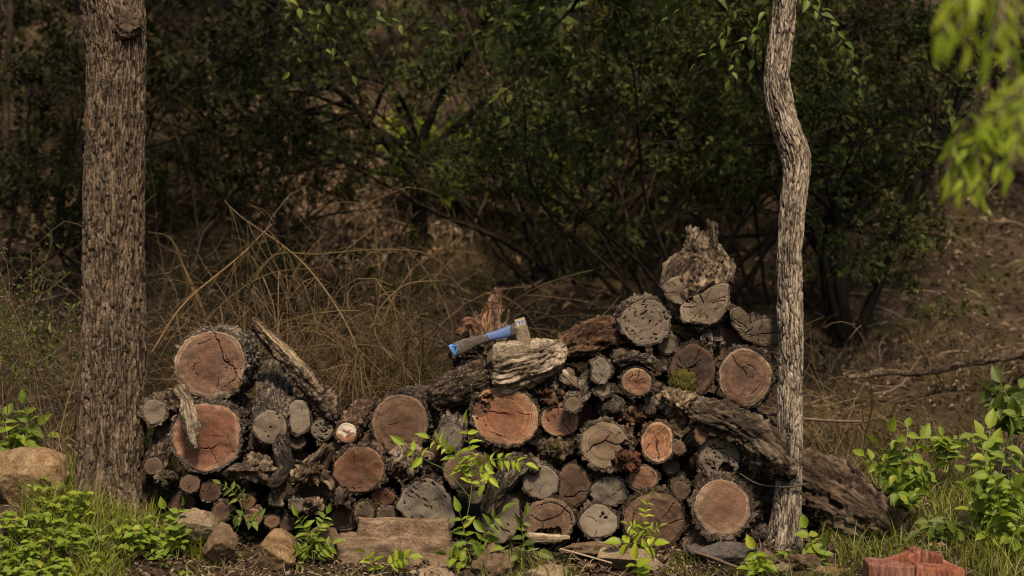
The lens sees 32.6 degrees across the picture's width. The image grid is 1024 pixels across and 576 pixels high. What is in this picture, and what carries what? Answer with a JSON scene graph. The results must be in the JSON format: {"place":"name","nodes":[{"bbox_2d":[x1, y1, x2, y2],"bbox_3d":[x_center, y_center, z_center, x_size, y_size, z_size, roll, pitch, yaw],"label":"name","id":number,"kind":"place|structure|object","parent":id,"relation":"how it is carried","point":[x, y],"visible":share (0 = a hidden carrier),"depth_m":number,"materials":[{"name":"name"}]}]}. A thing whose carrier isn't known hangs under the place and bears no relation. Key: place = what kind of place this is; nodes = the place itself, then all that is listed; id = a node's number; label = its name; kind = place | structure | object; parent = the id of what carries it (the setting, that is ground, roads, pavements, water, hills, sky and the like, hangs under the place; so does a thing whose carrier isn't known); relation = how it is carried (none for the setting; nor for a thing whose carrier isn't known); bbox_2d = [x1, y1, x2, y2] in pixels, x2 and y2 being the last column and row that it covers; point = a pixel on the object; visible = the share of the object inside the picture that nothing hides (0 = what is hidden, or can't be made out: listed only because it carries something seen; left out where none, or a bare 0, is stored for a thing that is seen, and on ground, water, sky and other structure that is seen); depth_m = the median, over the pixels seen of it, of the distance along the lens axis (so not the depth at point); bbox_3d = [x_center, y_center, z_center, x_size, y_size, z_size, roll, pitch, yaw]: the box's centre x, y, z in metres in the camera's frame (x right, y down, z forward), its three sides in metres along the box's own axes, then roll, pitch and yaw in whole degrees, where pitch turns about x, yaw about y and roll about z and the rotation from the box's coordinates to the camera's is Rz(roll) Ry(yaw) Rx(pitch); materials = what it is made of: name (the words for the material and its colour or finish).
{"place":"outdoors","nodes":[
{"label":"outdoors","id":0,"kind":"place"},
{"bbox_2d":[0,0,1023,575],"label":"ground","id":1,"kind":"structure","parent":0,"point":[994,300],"depth_m":10.60,"materials":[{"name":"brown soil"}]},
{"bbox_2d":[0,389,60,451],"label":"shrub","id":2,"kind":"object","parent":1,"relation":"on","point":[31,431],"visible":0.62,"depth_m":7.70,"materials":[{"name":"green plant"}]},
{"bbox_2d":[0,447,69,503],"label":"boulder","id":3,"kind":"object","parent":1,"relation":"on","point":[16,463],"visible":0.69,"depth_m":7.03,"materials":[{"name":"beige stone"}]},
{"bbox_2d":[0,242,80,462],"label":"weed plant","id":4,"kind":"object","parent":1,"relation":"on","point":[24,296],"visible":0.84,"depth_m":7.67,"materials":[{"name":"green plant"}]},
{"bbox_2d":[0,217,80,429],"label":"weed plant","id":5,"kind":"object","parent":1,"relation":"on","point":[50,294],"visible":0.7,"depth_m":8.55,"materials":[{"name":"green plant"}]},
{"bbox_2d":[0,21,179,298],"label":"shrub","id":6,"kind":"object","parent":1,"relation":"on","point":[10,196],"visible":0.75,"depth_m":10.19,"materials":[{"name":"green plant"}]},
{"bbox_2d":[0,476,203,575],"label":"ground cover","id":7,"kind":"object","parent":1,"relation":"on","point":[141,538],"visible":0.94,"depth_m":6.67,"materials":[{"name":"green plant"}]},
{"bbox_2d":[0,0,289,245],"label":"tree","id":8,"kind":"object","parent":1,"relation":"on","point":[4,109],"visible":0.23,"depth_m":11.23,"materials":[{"name":"green plant"}]},
{"bbox_2d":[0,0,322,245],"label":"tree","id":9,"kind":"object","parent":1,"relation":"on","point":[213,37],"visible":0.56,"depth_m":10.90,"materials":[{"name":"green plant"}]},
{"bbox_2d":[0,0,342,162],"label":"shrub","id":10,"kind":"object","parent":1,"relation":"on","point":[154,35],"visible":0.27,"depth_m":11.64,"materials":[{"name":"green plant"}]},
{"bbox_2d":[211,495,240,522],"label":"log","id":11,"kind":"object","parent":1,"relation":"on","point":[221,508],"visible":0.71,"depth_m":6.97,"materials":[{"name":"brown wood"}]},
{"bbox_2d":[199,472,223,503],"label":"log","id":12,"kind":"object","parent":11,"relation":"on","point":[210,491],"visible":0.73,"depth_m":7.00,"materials":[{"name":"brown wood"}]},
{"bbox_2d":[166,393,254,474],"bbox_3d":[-1.218,0.596,7.212,0.351,0.320,0.487,0,0,0],"label":"log","id":13,"kind":"object","parent":12,"relation":"on","point":[225,423],"visible":0.78,"depth_m":7.00,"materials":[{"name":"red wood"}]},
{"bbox_2d":[171,324,261,399],"bbox_3d":[-1.224,0.314,7.266,0.327,0.328,0.459,0,0,0],"label":"log","id":14,"kind":"object","parent":13,"relation":"on","point":[216,362],"visible":0.98,"depth_m":7.08,"materials":[{"name":"red wood"}]},
{"bbox_2d":[0,1,456,284],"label":"shrub","id":15,"kind":"object","parent":1,"relation":"on","point":[348,191],"visible":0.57,"depth_m":10.54,"materials":[{"name":"green plant"}]},
{"bbox_2d":[1,172,470,440],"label":"dry shrub","id":16,"kind":"object","parent":1,"relation":"on","point":[197,301],"visible":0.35,"depth_m":8.51,"materials":[{"name":"plant"}]},
{"bbox_2d":[242,492,272,526],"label":"log","id":17,"kind":"object","parent":1,"relation":"on","point":[261,505],"visible":0.61,"depth_m":6.97,"materials":[{"name":"red wood"}]},
{"bbox_2d":[239,484,270,509],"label":"log","id":18,"kind":"object","parent":17,"relation":"on","point":[257,494],"visible":0.74,"depth_m":7.00,"materials":[{"name":"brown wood"}]},
{"bbox_2d":[226,451,277,484],"bbox_3d":[-1.033,0.722,7.016,0.233,0.141,0.249,0,0,0],"label":"root knot","id":19,"kind":"object","parent":18,"relation":"on","point":[255,468],"visible":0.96,"depth_m":6.95,"materials":[{"name":"grey plant"}]},
{"bbox_2d":[266,430,294,488],"bbox_3d":[-0.920,0.675,6.981,0.109,0.240,0.142,0,0,0],"label":"branch","id":20,"kind":"object","parent":19,"relation":"on","point":[283,455],"visible":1,"depth_m":6.93,"materials":[{"name":"grey wood"}]},
{"bbox_2d":[251,358,295,444],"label":"log","id":21,"kind":"object","parent":20,"relation":"on","point":[275,391],"visible":0.89,"depth_m":7.04,"materials":[{"name":"grey wood"}]},
{"bbox_2d":[70,0,449,521],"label":"tree","id":22,"kind":"object","parent":1,"relation":"on","point":[112,441],"visible":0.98,"depth_m":7.05,"materials":[{"name":"brown plant"}]},
{"bbox_2d":[278,510,302,531],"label":"log","id":23,"kind":"object","parent":1,"relation":"on","point":[288,524],"visible":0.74,"depth_m":7.00,"materials":[{"name":"brown wood"}]},
{"bbox_2d":[288,494,304,512],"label":"log","id":24,"kind":"object","parent":23,"relation":"on","point":[296,502],"visible":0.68,"depth_m":6.93,"materials":[{"name":"grey wood"}]},
{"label":"log","id":25,"kind":"object","parent":24,"relation":"on","visible":0},
{"bbox_2d":[320,455,331,474],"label":"log","id":26,"kind":"object","parent":25,"relation":"on","point":[330,467],"visible":0.02,"depth_m":7.18,"materials":[{"name":"brown wood"}]},
{"bbox_2d":[324,437,343,454],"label":"log","id":27,"kind":"object","parent":26,"relation":"on","point":[335,444],"visible":0.23,"depth_m":7.06,"materials":[{"name":"brown wood"}]},
{"bbox_2d":[310,414,342,442],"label":"log","id":28,"kind":"object","parent":27,"relation":"on","point":[321,431],"visible":0.69,"depth_m":7.04,"materials":[{"name":"grey wood"}]},
{"bbox_2d":[249,317,342,423],"bbox_3d":[-0.877,0.332,7.064,0.389,0.433,0.108,0,0,8],"label":"split log","id":29,"kind":"object","parent":28,"relation":"on","point":[321,398],"visible":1,"depth_m":7.03,"materials":[{"name":"brown wood"}]},
{"bbox_2d":[179,80,486,270],"bbox_3d":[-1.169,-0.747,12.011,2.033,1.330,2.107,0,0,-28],"label":"leaf litter","id":30,"kind":"object","parent":1,"relation":"on","point":[369,237],"visible":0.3,"depth_m":11.70,"materials":[{"name":"brown plant"}]},
{"bbox_2d":[30,179,646,469],"bbox_3d":[-0.785,0.586,8.546,2.882,2.258,2.916,0,0,0],"label":"dry shrub","id":31,"kind":"object","parent":1,"relation":"on","point":[420,379],"visible":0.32,"depth_m":8.48,"materials":[{"name":"plant"}]},
{"bbox_2d":[352,492,376,525],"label":"log","id":32,"kind":"object","parent":1,"relation":"on","point":[364,506],"visible":0.62,"depth_m":6.97,"materials":[{"name":"brown wood"}]},
{"bbox_2d":[330,427,392,496],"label":"log","id":33,"kind":"object","parent":32,"relation":"on","point":[359,465],"visible":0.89,"depth_m":6.99,"materials":[{"name":"brown wood"}]},
{"bbox_2d":[335,516,453,567],"bbox_3d":[-0.460,1.006,6.920,0.475,0.199,0.245,0,0,0],"label":"stone block","id":34,"kind":"object","parent":1,"relation":"on","point":[385,537],"depth_m":6.81,"materials":[{"name":"beige stone"}]},
{"bbox_2d":[394,469,459,527],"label":"log","id":35,"kind":"object","parent":34,"relation":"on","point":[432,493],"visible":0.72,"depth_m":6.96,"materials":[{"name":"grey wood"}]},
{"bbox_2d":[386,443,435,479],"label":"log","id":36,"kind":"object","parent":35,"relation":"on","point":[399,464],"visible":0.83,"depth_m":6.99,"materials":[{"name":"brown wood"}]},
{"bbox_2d":[369,383,443,452],"bbox_3d":[-0.415,0.544,7.282,0.261,0.278,0.511,0,0,10],"label":"log","id":37,"kind":"object","parent":36,"relation":"on","point":[405,415],"visible":0.73,"depth_m":7.07,"materials":[{"name":"brown wood"}]},
{"bbox_2d":[78,0,744,252],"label":"tree","id":38,"kind":"object","parent":1,"relation":"on","point":[274,140],"visible":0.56,"depth_m":10.86,"materials":[{"name":"green plant"}]},
{"bbox_2d":[248,238,616,462],"bbox_3d":[-0.330,0.615,8.294,2.289,1.677,2.052,0,0,0],"label":"dry shrub","id":39,"kind":"object","parent":1,"relation":"on","point":[383,378],"visible":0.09,"depth_m":8.30,"materials":[{"name":"plant"}]},
{"bbox_2d":[390,410,538,548],"bbox_3d":[-0.186,0.753,6.834,0.584,0.559,0.098,0,0,0],"label":"sapling","id":40,"kind":"object","parent":1,"relation":"on","point":[465,470],"visible":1,"depth_m":6.83,"materials":[{"name":"green plant"}]},
{"bbox_2d":[372,92,575,230],"bbox_3d":[-0.266,-0.828,11.858,1.468,0.960,1.100,0,0,43],"label":"shrub","id":41,"kind":"object","parent":1,"relation":"on","point":[425,144],"visible":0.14,"depth_m":11.86,"materials":[{"name":"green plant"}]},
{"bbox_2d":[435,496,516,571],"bbox_3d":[-0.138,0.957,6.784,0.327,0.302,0.129,0,0,0],"label":"weed plant","id":42,"kind":"object","parent":1,"relation":"on","point":[477,547],"visible":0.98,"depth_m":6.78,"materials":[{"name":"green plant"}]},
{"bbox_2d":[336,0,631,177],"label":"shrub","id":43,"kind":"object","parent":1,"relation":"on","point":[477,8],"visible":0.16,"depth_m":12.62,"materials":[{"name":"green plant"}]},
{"bbox_2d":[477,490,521,543],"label":"log","id":44,"kind":"object","parent":1,"relation":"on","point":[508,520],"visible":0.55,"depth_m":6.96,"materials":[{"name":"grey wood"}]},
{"bbox_2d":[465,485,486,504],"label":"log","id":45,"kind":"object","parent":44,"relation":"on","point":[475,499],"visible":0.61,"depth_m":6.96,"materials":[{"name":"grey wood"}]},
{"bbox_2d":[441,441,496,492],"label":"log","id":46,"kind":"object","parent":45,"relation":"on","point":[448,465],"visible":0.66,"depth_m":6.97,"materials":[{"name":"brown wood"}]},
{"bbox_2d":[432,404,471,452],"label":"log","id":47,"kind":"object","parent":46,"relation":"on","point":[452,424],"visible":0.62,"depth_m":7.01,"materials":[{"name":"grey wood"}]},
{"bbox_2d":[427,357,491,409],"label":"log","id":48,"kind":"object","parent":47,"relation":"on","point":[458,385],"visible":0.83,"depth_m":7.04,"materials":[{"name":"brown wood"}]},
{"bbox_2d":[448,287,509,366],"bbox_3d":[-0.145,0.189,7.240,0.232,0.388,0.230,0,0,-32],"label":"splintered stump","id":49,"kind":"object","parent":48,"relation":"on","point":[487,319],"visible":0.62,"depth_m":7.18,"materials":[{"name":"brown wood"}]},
{"bbox_2d":[0,447,1023,575],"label":"grass","id":50,"kind":"structure","parent":1,"relation":"on","point":[115,513],"depth_m":6.82,"materials":[{"name":"green plant"}]},
{"bbox_2d":[0,224,1023,575],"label":"dry grass","id":51,"kind":"structure","parent":1,"relation":"on","point":[54,444],"depth_m":8.82,"materials":[{"name":"brown plant"}]},
{"bbox_2d":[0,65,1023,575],"bbox_3d":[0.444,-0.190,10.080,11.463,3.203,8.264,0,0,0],"label":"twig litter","id":52,"kind":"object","parent":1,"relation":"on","point":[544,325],"visible":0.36,"depth_m":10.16,"materials":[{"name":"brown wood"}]},
{"bbox_2d":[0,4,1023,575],"bbox_3d":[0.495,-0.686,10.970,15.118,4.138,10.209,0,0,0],"label":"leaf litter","id":53,"kind":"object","parent":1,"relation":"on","point":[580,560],"visible":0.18,"depth_m":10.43,"materials":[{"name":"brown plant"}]},
{"bbox_2d":[520,494,577,544],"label":"log","id":54,"kind":"object","parent":1,"relation":"on","point":[554,514],"visible":0.56,"depth_m":6.95,"materials":[{"name":"brown wood"}]},
{"bbox_2d":[557,456,591,507],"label":"log","id":55,"kind":"object","parent":54,"relation":"on","point":[575,483],"visible":0.72,"depth_m":7.00,"materials":[{"name":"brown wood"}]},
{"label":"log","id":56,"kind":"object","parent":55,"relation":"on","visible":0},
{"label":"log","id":57,"kind":"object","parent":56,"relation":"on","visible":0},
{"bbox_2d":[587,382,613,401],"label":"log","id":58,"kind":"object","parent":57,"relation":"on","point":[602,391],"visible":0.56,"depth_m":7.02,"materials":[{"name":"beige wood"}]},
{"bbox_2d":[587,354,614,386],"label":"log","id":59,"kind":"object","parent":58,"relation":"on","point":[601,371],"visible":0.88,"depth_m":7.00,"materials":[{"name":"grey wood"}]},
{"bbox_2d":[556,314,635,363],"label":"log","id":60,"kind":"object","parent":59,"relation":"on","point":[590,339],"visible":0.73,"depth_m":7.13,"materials":[{"name":"brown wood"}]},
{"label":"log","id":61,"kind":"object","parent":54,"relation":"on","visible":0},
{"bbox_2d":[504,431,545,455],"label":"log","id":62,"kind":"object","parent":61,"relation":"on","point":[532,450],"visible":0.04,"depth_m":7.19,"materials":[{"name":"brown wood"}]},
{"bbox_2d":[467,385,542,450],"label":"log","id":63,"kind":"object","parent":62,"relation":"on","point":[498,420],"visible":0.89,"depth_m":6.98,"materials":[{"name":"orange wood"}]},
{"bbox_2d":[485,338,569,394],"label":"log","id":64,"kind":"object","parent":63,"relation":"on","point":[513,366],"visible":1,"depth_m":6.98,"materials":[{"name":"beige wood"}]},
{"bbox_2d":[575,498,621,540],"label":"log","id":65,"kind":"object","parent":1,"relation":"on","point":[596,519],"visible":0.69,"depth_m":6.96,"materials":[{"name":"grey wood"}]},
{"bbox_2d":[587,466,628,506],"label":"log","id":66,"kind":"object","parent":65,"relation":"on","point":[611,490],"visible":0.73,"depth_m":6.99,"materials":[{"name":"grey wood"}]},
{"bbox_2d":[573,415,634,474],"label":"log","id":67,"kind":"object","parent":66,"relation":"on","point":[599,443],"visible":0.77,"depth_m":6.97,"materials":[{"name":"beige wood"}]},
{"bbox_2d":[245,0,963,311],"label":"shrub","id":68,"kind":"object","parent":1,"relation":"on","point":[554,273],"visible":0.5,"depth_m":10.55,"materials":[{"name":"green plant"}]},
{"bbox_2d":[614,482,687,551],"bbox_3d":[0.549,0.910,7.168,0.305,0.298,0.474,0,0,0],"label":"log","id":69,"kind":"object","parent":1,"relation":"on","point":[667,507],"visible":0.63,"depth_m":6.95,"materials":[{"name":"brown wood"}]},
{"bbox_2d":[621,461,661,491],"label":"log","id":70,"kind":"object","parent":69,"relation":"on","point":[646,474],"visible":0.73,"depth_m":6.98,"materials":[{"name":"brown wood"}]},
{"bbox_2d":[633,417,674,466],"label":"log","id":71,"kind":"object","parent":70,"relation":"on","point":[654,437],"visible":0.87,"depth_m":7.00,"materials":[{"name":"orange wood"}]},
{"bbox_2d":[634,375,673,421],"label":"log","id":72,"kind":"object","parent":71,"relation":"on","point":[660,380],"visible":0.26,"depth_m":7.16,"materials":[{"name":"brown wood"}]},
{"bbox_2d":[616,347,656,398],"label":"log","id":73,"kind":"object","parent":72,"relation":"on","point":[638,380],"visible":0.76,"depth_m":7.03,"materials":[{"name":"orange wood"}]},
{"bbox_2d":[613,292,671,348],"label":"log","id":74,"kind":"object","parent":73,"relation":"on","point":[643,320],"visible":0.98,"depth_m":7.07,"materials":[{"name":"grey wood"}]},
{"bbox_2d":[652,332,681,364],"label":"log","id":75,"kind":"object","parent":72,"relation":"on","point":[663,358],"visible":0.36,"depth_m":7.12,"materials":[{"name":"brown wood"}]},
{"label":"log","id":76,"kind":"object","parent":75,"relation":"on","visible":0},
{"bbox_2d":[658,219,735,326],"bbox_3d":[0.755,-0.061,7.138,0.318,0.444,0.246,0,0,0],"label":"stump","id":77,"kind":"object","parent":76,"relation":"on","point":[696,282],"visible":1,"depth_m":7.06,"materials":[{"name":"brown wood"}]},
{"bbox_2d":[664,464,691,499],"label":"log","id":78,"kind":"object","parent":69,"relation":"on","point":[678,484],"visible":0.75,"depth_m":6.99,"materials":[{"name":"brown wood"}]},
{"bbox_2d":[659,456,679,477],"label":"log","id":79,"kind":"object","parent":78,"relation":"on","point":[668,468],"visible":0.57,"depth_m":7.05,"materials":[{"name":"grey wood"}]},
{"bbox_2d":[676,424,708,464],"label":"log","id":80,"kind":"object","parent":79,"relation":"on","point":[694,438],"visible":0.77,"depth_m":7.00,"materials":[{"name":"brown wood"}]},
{"bbox_2d":[655,384,698,430],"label":"log","id":81,"kind":"object","parent":80,"relation":"on","point":[675,404],"visible":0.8,"depth_m":7.02,"materials":[{"name":"beige wood"}]},
{"bbox_2d":[661,337,718,394],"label":"log","id":82,"kind":"object","parent":81,"relation":"on","point":[695,357],"visible":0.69,"depth_m":7.05,"materials":[{"name":"brown wood"}]},
{"bbox_2d":[450,0,853,215],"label":"shrub","id":83,"kind":"object","parent":1,"relation":"on","point":[701,42],"visible":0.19,"depth_m":11.52,"materials":[{"name":"green plant"}]},
{"bbox_2d":[469,0,864,551],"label":"tree","id":84,"kind":"object","parent":1,"relation":"on","point":[793,148],"visible":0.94,"depth_m":6.97,"materials":[{"name":"brown plant"}]},
{"bbox_2d":[408,0,930,331],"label":"shrub","id":85,"kind":"object","parent":1,"relation":"on","point":[514,183],"visible":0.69,"depth_m":9.58,"materials":[{"name":"green plant"}]},
{"bbox_2d":[421,0,989,334],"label":"shrub","id":86,"kind":"object","parent":1,"relation":"on","point":[632,189],"visible":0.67,"depth_m":10.19,"materials":[{"name":"green plant"}]},
{"bbox_2d":[473,0,973,309],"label":"shrub","id":87,"kind":"object","parent":1,"relation":"on","point":[861,80],"visible":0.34,"depth_m":10.52,"materials":[{"name":"green plant"}]},
{"bbox_2d":[687,456,773,543],"bbox_3d":[0.965,0.835,7.158,0.264,0.352,0.695,0,0,30],"label":"log","id":88,"kind":"object","parent":1,"relation":"on","point":[734,507],"visible":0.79,"depth_m":6.95,"materials":[{"name":"red wood"}]},
{"bbox_2d":[696,435,742,479],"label":"log","id":89,"kind":"object","parent":88,"relation":"on","point":[716,453],"visible":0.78,"depth_m":6.98,"materials":[{"name":"grey wood"}]},
{"bbox_2d":[688,396,799,482],"bbox_3d":[0.924,0.602,6.964,0.436,0.347,0.185,0,0,17],"label":"rotten log","id":90,"kind":"object","parent":89,"relation":"on","point":[762,444],"visible":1,"depth_m":6.92,"materials":[{"name":"brown wood"}]},
{"bbox_2d":[744,408,776,426],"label":"log","id":91,"kind":"object","parent":88,"relation":"on","point":[765,416],"visible":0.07,"depth_m":7.20,"materials":[{"name":"brown wood"}]},
{"bbox_2d":[714,343,777,409],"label":"log","id":92,"kind":"object","parent":91,"relation":"on","point":[746,378],"visible":0.93,"depth_m":7.02,"materials":[{"name":"red wood"}]},
{"bbox_2d":[722,303,777,346],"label":"log","id":93,"kind":"object","parent":92,"relation":"on","point":[757,329],"visible":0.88,"depth_m":7.08,"materials":[{"name":"beige wood"}]},
{"bbox_2d":[598,0,1023,180],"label":"shrub","id":94,"kind":"object","parent":1,"relation":"on","point":[811,19],"visible":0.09,"depth_m":11.77,"materials":[{"name":"green plant"}]},
{"bbox_2d":[611,0,1023,349],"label":"tree","id":95,"kind":"object","parent":1,"relation":"on","point":[835,300],"visible":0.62,"depth_m":9.64,"materials":[{"name":"green plant"}]},
{"bbox_2d":[686,0,1023,227],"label":"shrub","id":96,"kind":"object","parent":1,"relation":"on","point":[866,14],"visible":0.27,"depth_m":11.22,"materials":[{"name":"green plant"}]},
{"bbox_2d":[801,447,912,549],"bbox_3d":[1.345,0.892,7.311,0.726,0.457,0.408,0,0,43],"label":"fallen log","id":97,"kind":"object","parent":1,"relation":"on","point":[841,492],"visible":0.6,"depth_m":7.12,"materials":[{"name":"brown wood"}]},
{"bbox_2d":[744,313,997,470],"bbox_3d":[1.597,0.606,8.573,1.437,1.051,1.179,0,0,0],"label":"dry shrub","id":98,"kind":"object","parent":1,"relation":"on","point":[852,408],"visible":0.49,"depth_m":8.54,"materials":[{"name":"plant"}]},
{"bbox_2d":[852,416,951,523],"bbox_3d":[1.585,0.734,7.083,0.356,0.449,0.378,0,0,0],"label":"shrub","id":99,"kind":"object","parent":1,"relation":"on","point":[906,481],"visible":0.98,"depth_m":7.08,"materials":[{"name":"green plant"}]},
{"bbox_2d":[800,0,1023,190],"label":"shrub","id":100,"kind":"object","parent":1,"relation":"on","point":[979,17],"visible":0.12,"depth_m":12.21,"materials":[{"name":"green plant"}]},
{"bbox_2d":[862,545,964,575],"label":"hewn block","id":101,"kind":"object","parent":1,"relation":"on","point":[914,560],"depth_m":6.47,"materials":[{"name":"brown wood"}]},
{"bbox_2d":[847,348,1023,379],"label":"dead branch","id":102,"kind":"object","parent":1,"relation":"on","point":[1012,354],"visible":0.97,"depth_m":9.26,"materials":[{"name":"brown wood"}]},
{"bbox_2d":[931,0,1023,217],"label":"willow tree","id":103,"kind":"object","parent":1,"relation":"on","point":[981,126],"visible":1,"depth_m":3.49,"materials":[{"name":"green plant"}]},
{"bbox_2d":[952,408,1023,550],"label":"shrub","id":104,"kind":"object","parent":1,"relation":"on","point":[995,505],"visible":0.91,"depth_m":6.99,"materials":[{"name":"green plant"}]},
{"bbox_2d":[968,365,1023,447],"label":"shrub","id":105,"kind":"object","parent":1,"relation":"on","point":[1013,402],"visible":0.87,"depth_m":7.87,"materials":[{"name":"green plant"}]},
{"bbox_2d":[0,137,1023,489],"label":"wild grass","id":106,"kind":"structure","parent":0,"point":[552,247],"depth_m":10.70,"materials":[{"name":"brown plant"}]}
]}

